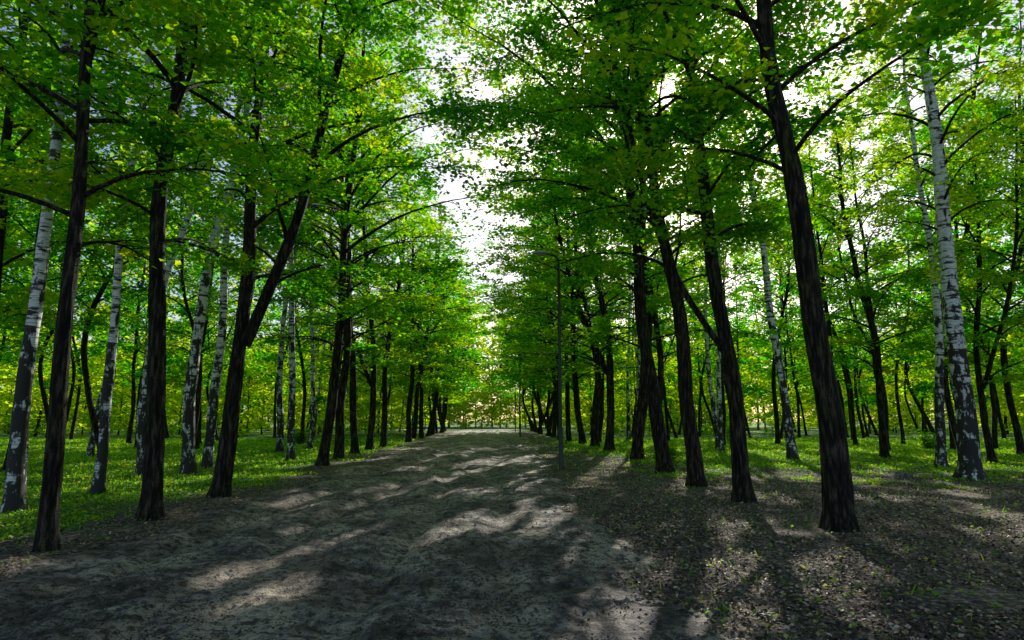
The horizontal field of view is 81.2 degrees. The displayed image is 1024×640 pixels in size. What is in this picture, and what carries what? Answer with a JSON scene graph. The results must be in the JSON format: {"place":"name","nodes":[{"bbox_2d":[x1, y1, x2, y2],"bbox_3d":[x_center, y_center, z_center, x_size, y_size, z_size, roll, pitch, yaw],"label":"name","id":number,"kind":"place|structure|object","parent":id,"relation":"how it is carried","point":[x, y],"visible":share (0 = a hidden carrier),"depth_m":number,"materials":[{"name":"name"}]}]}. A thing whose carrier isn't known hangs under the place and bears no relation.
{"place":"outdoors","nodes":[
{"label":"outdoors","id":0,"kind":"place"},
{"bbox_2d":[0,430,746,639],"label":"dirt path","id":1,"kind":"structure","parent":0,"point":[666,616],"depth_m":6.75,"materials":[{"name":"grey soil"}]},
{"bbox_2d":[0,422,1023,639],"bbox_3d":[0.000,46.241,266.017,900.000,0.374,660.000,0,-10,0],"label":"ground","id":2,"kind":"structure","parent":0,"point":[977,599],"depth_m":8.87,"materials":[{"name":"brown soil"}]},
{"bbox_2d":[0,112,69,235],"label":"forest tree","id":3,"kind":"object","parent":2,"relation":"on","point":[11,155],"visible":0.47,"depth_m":15.85,"materials":[{"name":"green plant"}]},
{"bbox_2d":[0,78,75,365],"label":"forest tree","id":4,"kind":"object","parent":2,"relation":"on","point":[15,231],"visible":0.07,"depth_m":26.80,"materials":[{"name":"green plant"}]},
{"bbox_2d":[0,93,84,360],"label":"forest tree","id":5,"kind":"object","parent":2,"relation":"on","point":[3,348],"visible":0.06,"depth_m":30.38,"materials":[{"name":"green plant"}]},
{"bbox_2d":[0,38,102,270],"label":"forest tree","id":6,"kind":"object","parent":2,"relation":"on","point":[27,225],"visible":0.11,"depth_m":23.07,"materials":[{"name":"green plant"}]},
{"bbox_2d":[0,21,141,471],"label":"forest tree","id":7,"kind":"object","parent":2,"relation":"on","point":[58,260],"visible":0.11,"depth_m":20.62,"materials":[{"name":"green plant"}]},
{"bbox_2d":[2,166,148,423],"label":"forest tree","id":8,"kind":"object","parent":2,"relation":"on","point":[40,378],"visible":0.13,"depth_m":30.84,"materials":[{"name":"green plant"}]},
{"bbox_2d":[0,0,155,332],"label":"forest tree","id":9,"kind":"object","parent":2,"relation":"on","point":[25,292],"visible":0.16,"depth_m":19.27,"materials":[{"name":"green plant"}]},
{"bbox_2d":[0,0,211,513],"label":"birch tree","id":10,"kind":"object","parent":2,"relation":"on","point":[14,494],"visible":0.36,"depth_m":11.25,"materials":[{"name":"green plant"}]},
{"bbox_2d":[74,142,149,456],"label":"birch tree","id":11,"kind":"object","parent":2,"relation":"on","point":[90,449],"visible":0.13,"depth_m":27.40,"materials":[{"name":"green plant"}]},
{"bbox_2d":[3,46,223,463],"bbox_3d":[-15.257,-2.848,23.983,7.652,17.537,7.302,7,-12,-36],"label":"forest tree","id":12,"kind":"object","parent":2,"relation":"on","point":[88,322],"visible":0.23,"depth_m":22.92,"materials":[{"name":"green plant"}]},
{"bbox_2d":[0,0,231,351],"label":"forest tree","id":13,"kind":"object","parent":2,"relation":"on","point":[8,126],"visible":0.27,"depth_m":15.46,"materials":[{"name":"green plant"}]},
{"bbox_2d":[25,1,255,494],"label":"birch tree","id":14,"kind":"object","parent":2,"relation":"on","point":[98,484],"visible":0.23,"depth_m":13.55,"materials":[{"name":"green plant"}]},
{"bbox_2d":[0,0,342,551],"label":"linden tree","id":15,"kind":"object","parent":2,"relation":"on","point":[47,535],"visible":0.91,"depth_m":8.55,"materials":[{"name":"green plant"}]},
{"bbox_2d":[108,154,257,438],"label":"forest tree","id":16,"kind":"object","parent":2,"relation":"on","point":[181,272],"visible":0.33,"depth_m":27.15,"materials":[{"name":"green plant"}]},
{"bbox_2d":[0,0,388,520],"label":"linden tree","id":17,"kind":"object","parent":2,"relation":"on","point":[151,505],"visible":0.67,"depth_m":10.41,"materials":[{"name":"green plant"}]},
{"bbox_2d":[95,10,301,476],"bbox_3d":[-10.209,-3.262,19.311,5.104,16.751,5.746,-6,-11,33],"label":"birch tree","id":18,"kind":"object","parent":2,"relation":"on","point":[141,409],"visible":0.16,"depth_m":18.71,"materials":[{"name":"green plant"}]},
{"bbox_2d":[124,181,280,448],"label":"forest tree","id":19,"kind":"object","parent":2,"relation":"on","point":[197,445],"visible":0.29,"depth_m":33.41,"materials":[{"name":"green plant"}]},
{"bbox_2d":[124,1,311,468],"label":"birch tree","id":20,"kind":"object","parent":2,"relation":"on","point":[208,451],"visible":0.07,"depth_m":20.75,"materials":[{"name":"green plant"}]},
{"bbox_2d":[147,0,359,474],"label":"birch tree","id":21,"kind":"object","parent":2,"relation":"on","point":[188,462],"visible":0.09,"depth_m":18.45,"materials":[{"name":"green plant"}]},
{"bbox_2d":[202,77,321,319],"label":"tree","id":22,"kind":"object","parent":2,"relation":"on","point":[224,185],"visible":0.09,"depth_m":25.62,"materials":[{"name":"green plant"}]},
{"bbox_2d":[0,0,536,497],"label":"linden tree","id":23,"kind":"object","parent":2,"relation":"on","point":[352,16],"visible":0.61,"depth_m":13.74,"materials":[{"name":"green plant"}]},
{"bbox_2d":[284,425,308,444],"bbox_3d":[-14.042,7.634,39.483,2.074,1.462,1.788,0,-10,0],"label":"shrub","id":24,"kind":"object","parent":2,"relation":"on","point":[297,437],"visible":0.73,"depth_m":39.10,"materials":[{"name":"green plant"}]},
{"bbox_2d":[234,44,359,460],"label":"birch tree","id":25,"kind":"object","parent":2,"relation":"on","point":[290,453],"visible":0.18,"depth_m":24.39,"materials":[{"name":"green plant"}]},
{"bbox_2d":[256,122,340,452],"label":"birch tree","id":26,"kind":"object","parent":2,"relation":"on","point":[280,414],"visible":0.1,"depth_m":30.26,"materials":[{"name":"green plant"}]},
{"bbox_2d":[264,193,340,449],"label":"birch tree","id":27,"kind":"object","parent":2,"relation":"on","point":[310,441],"visible":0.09,"depth_m":33.35,"materials":[{"name":"green plant"}]},
{"bbox_2d":[188,29,489,458],"bbox_3d":[-7.072,-3.704,26.026,12.561,19.901,12.920,-1,-10,4],"label":"linden tree","id":28,"kind":"object","parent":2,"relation":"on","point":[339,447],"visible":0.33,"depth_m":25.83,"materials":[{"name":"green plant"}]},
{"bbox_2d":[231,112,458,450],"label":"linden tree","id":29,"kind":"object","parent":2,"relation":"on","point":[371,382],"visible":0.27,"depth_m":32.22,"materials":[{"name":"green plant"}]},
{"bbox_2d":[295,174,408,393],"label":"forest tree","id":30,"kind":"object","parent":2,"relation":"on","point":[320,332],"visible":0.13,"depth_m":37.51,"materials":[{"name":"green plant"}]},
{"bbox_2d":[235,61,484,454],"bbox_3d":[-8.692,-3.250,30.456,12.515,20.526,11.517,-8,-12,38],"label":"linden tree","id":31,"kind":"object","parent":2,"relation":"on","point":[354,447],"visible":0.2,"depth_m":29.75,"materials":[{"name":"green plant"}]},
{"bbox_2d":[217,0,537,465],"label":"linden tree","id":32,"kind":"object","parent":2,"relation":"on","point":[323,458],"visible":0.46,"depth_m":22.16,"materials":[{"name":"green plant"}]},
{"bbox_2d":[302,148,521,447],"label":"linden tree","id":33,"kind":"object","parent":2,"relation":"on","point":[383,439],"visible":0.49,"depth_m":36.51,"materials":[{"name":"green plant"}]},
{"bbox_2d":[0,80,1023,449],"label":"distant trees","id":34,"kind":"object","parent":2,"relation":"on","point":[432,396],"visible":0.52,"depth_m":55.40,"materials":[{"name":"green plant"}]},
{"bbox_2d":[0,436,1023,639],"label":"grass","id":35,"kind":"structure","parent":2,"relation":"on","point":[909,451],"depth_m":21.20,"materials":[{"name":"green plant"}]},
{"bbox_2d":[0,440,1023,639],"bbox_3d":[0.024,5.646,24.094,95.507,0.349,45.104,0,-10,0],"label":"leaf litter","id":36,"kind":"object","parent":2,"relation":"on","point":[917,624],"visible":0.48,"depth_m":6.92,"materials":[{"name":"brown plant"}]},
{"bbox_2d":[511,379,515,431],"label":"street lamp","id":37,"kind":"object","parent":2,"relation":"on","point":[515,407],"visible":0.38,"depth_m":83.08,"materials":[{"name":"metal"}]},
{"bbox_2d":[512,357,520,436],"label":"street lamp","id":38,"kind":"object","parent":2,"relation":"on","point":[519,404],"visible":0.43,"depth_m":55.43,"materials":[{"name":"metal"}]},
{"bbox_2d":[532,251,565,468],"bbox_3d":[1.240,1.391,20.248,1.080,7.691,0.364,0,-10,0],"label":"street lamp","id":39,"kind":"object","parent":2,"relation":"on","point":[560,428],"visible":0.93,"depth_m":20.17,"materials":[{"name":"metal"}]},
{"bbox_2d":[447,153,657,443],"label":"linden tree","id":40,"kind":"object","parent":2,"relation":"on","point":[544,362],"visible":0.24,"depth_m":39.78,"materials":[{"name":"green plant"}]},
{"bbox_2d":[432,61,706,451],"bbox_3d":[3.719,-3.328,32.587,14.109,21.262,15.365,-4,-10,23],"label":"linden tree","id":41,"kind":"object","parent":2,"relation":"on","point":[607,368],"visible":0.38,"depth_m":31.27,"materials":[{"name":"green plant"}]},
{"bbox_2d":[430,134,709,446],"bbox_3d":[4.627,-1.725,34.654,12.852,18.708,13.739,-7,-11,34],"label":"linden tree","id":42,"kind":"object","parent":2,"relation":"on","point":[594,417],"visible":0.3,"depth_m":34.32,"materials":[{"name":"green plant"}]},
{"bbox_2d":[522,171,670,442],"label":"linden tree","id":43,"kind":"object","parent":2,"relation":"on","point":[630,361],"visible":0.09,"depth_m":41.34,"materials":[{"name":"green plant"}]},
{"bbox_2d":[398,0,809,473],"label":"linden tree","id":44,"kind":"object","parent":2,"relation":"on","point":[664,463],"visible":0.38,"depth_m":18.49,"materials":[{"name":"green plant"}]},
{"bbox_2d":[593,229,665,439],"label":"tree","id":45,"kind":"object","parent":2,"relation":"on","point":[628,426],"visible":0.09,"depth_m":45.88,"materials":[{"name":"green plant"}]},
{"bbox_2d":[606,196,664,444],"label":"birch tree","id":46,"kind":"object","parent":2,"relation":"on","point":[638,369],"visible":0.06,"depth_m":37.78,"materials":[{"name":"green plant"}]},
{"bbox_2d":[456,0,833,486],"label":"linden tree","id":47,"kind":"object","parent":2,"relation":"on","point":[695,476],"visible":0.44,"depth_m":15.26,"materials":[{"name":"green plant"}]},
{"bbox_2d":[529,49,771,402],"bbox_3d":[6.819,-3.411,27.654,10.196,19.765,10.350,-3,-10,19],"label":"linden tree","id":48,"kind":"object","parent":2,"relation":"on","point":[659,345],"visible":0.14,"depth_m":27.61,"materials":[{"name":"green plant"}]},
{"bbox_2d":[642,441,683,463],"bbox_3d":[5.639,4.887,21.870,1.301,1.103,1.370,3,-10,-16],"label":"shrub","id":49,"kind":"object","parent":2,"relation":"on","point":[674,454],"visible":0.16,"depth_m":21.75,"materials":[{"name":"green plant"}]},
{"bbox_2d":[490,0,851,460],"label":"linden tree","id":50,"kind":"object","parent":2,"relation":"on","point":[637,449],"visible":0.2,"depth_m":24.11,"materials":[{"name":"green plant"}]},
{"bbox_2d":[405,0,968,502],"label":"linden tree","id":51,"kind":"object","parent":2,"relation":"on","point":[709,238],"visible":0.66,"depth_m":12.75,"materials":[{"name":"green plant"}]},
{"bbox_2d":[670,150,743,448],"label":"birch tree","id":52,"kind":"object","parent":2,"relation":"on","point":[711,394],"visible":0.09,"depth_m":32.35,"materials":[{"name":"green plant"}]},
{"bbox_2d":[658,145,784,444],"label":"forest tree","id":53,"kind":"object","parent":2,"relation":"on","point":[694,344],"visible":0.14,"depth_m":37.02,"materials":[{"name":"green plant"}]},
{"bbox_2d":[668,158,777,452],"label":"birch tree","id":54,"kind":"object","parent":2,"relation":"on","point":[719,411],"visible":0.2,"depth_m":29.18,"materials":[{"name":"green plant"}]},
{"bbox_2d":[725,423,751,443],"bbox_3d":[14.657,7.443,39.290,2.113,1.640,2.289,0,-10,0],"label":"shrub","id":55,"kind":"object","parent":2,"relation":"on","point":[727,432],"visible":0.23,"depth_m":39.18,"materials":[{"name":"green plant"}]},
{"bbox_2d":[670,0,817,460],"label":"birch tree","id":56,"kind":"object","parent":2,"relation":"on","point":[791,447],"visible":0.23,"depth_m":24.59,"materials":[{"name":"green plant"}]},
{"bbox_2d":[483,0,1023,532],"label":"linden tree","id":57,"kind":"object","parent":2,"relation":"on","point":[837,504],"visible":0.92,"depth_m":9.38,"materials":[{"name":"green plant"}]},
{"bbox_2d":[751,137,901,450],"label":"forest tree","id":58,"kind":"object","parent":2,"relation":"on","point":[823,193],"visible":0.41,"depth_m":30.32,"materials":[{"name":"green plant"}]},
{"bbox_2d":[808,173,923,449],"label":"forest tree","id":59,"kind":"object","parent":2,"relation":"on","point":[826,254],"visible":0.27,"depth_m":32.47,"materials":[{"name":"green plant"}]},
{"bbox_2d":[741,75,1020,457],"bbox_3d":[16.224,-2.807,27.574,10.773,18.511,9.898,-3,-10,18],"label":"forest tree","id":60,"kind":"object","parent":2,"relation":"on","point":[870,314],"visible":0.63,"depth_m":26.60,"materials":[{"name":"green plant"}]},
{"bbox_2d":[894,471,912,476],"bbox_3d":[11.204,4.449,17.087,0.475,0.238,0.470,-7,-12,37],"label":"rock","id":61,"kind":"object","parent":2,"relation":"on","point":[902,474],"visible":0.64,"depth_m":16.96,"materials":[{"name":"stone"}]},
{"bbox_2d":[799,0,1023,480],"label":"birch tree","id":62,"kind":"object","parent":2,"relation":"on","point":[969,463],"visible":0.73,"depth_m":17.96,"materials":[{"name":"green plant"}]},
{"bbox_2d":[843,10,1006,467],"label":"birch tree","id":63,"kind":"object","parent":2,"relation":"on","point":[940,446],"visible":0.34,"depth_m":22.36,"materials":[{"name":"green plant"}]},
{"bbox_2d":[903,429,949,448],"bbox_3d":[22.509,6.490,32.535,2.039,1.379,2.136,-9,-13,44],"label":"shrub","id":64,"kind":"object","parent":2,"relation":"on","point":[925,442],"visible":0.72,"depth_m":32.27,"materials":[{"name":"green plant"}]},
{"bbox_2d":[855,0,1023,453],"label":"forest tree","id":65,"kind":"object","parent":2,"relation":"on","point":[947,394],"visible":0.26,"depth_m":26.96,"materials":[{"name":"green plant"}]},
{"bbox_2d":[874,92,1023,463],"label":"forest tree","id":66,"kind":"object","parent":2,"relation":"on","point":[977,275],"visible":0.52,"depth_m":23.06,"materials":[{"name":"green plant"}]},
{"bbox_2d":[909,4,1023,454],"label":"forest tree","id":67,"kind":"object","parent":2,"relation":"on","point":[1018,436],"visible":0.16,"depth_m":27.65,"materials":[{"name":"green plant"}]},
{"bbox_2d":[926,53,1023,322],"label":"forest tree","id":68,"kind":"object","parent":2,"relation":"on","point":[1010,231],"visible":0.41,"depth_m":24.66,"materials":[{"name":"green plant"}]},
{"bbox_2d":[983,249,1023,305],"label":"forest tree","id":69,"kind":"object","parent":2,"relation":"on","point":[1007,266],"visible":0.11,"depth_m":31.23,"materials":[{"name":"green plant"}]},
{"bbox_2d":[0,454,1023,639],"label":"gravel","id":70,"kind":"structure","parent":0,"point":[888,627],"depth_m":6.45,"materials":[{"name":"grey gravel"}]},
{"bbox_2d":[0,0,1023,421],"label":"sky","id":71,"kind":"structure","parent":0,"point":[454,190],"materials":[{"name":"white"}]},
{"bbox_2d":[181,429,872,429],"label":"pavement","id":72,"kind":"structure","parent":0,"point":[543,429],"depth_m":96.39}
]}

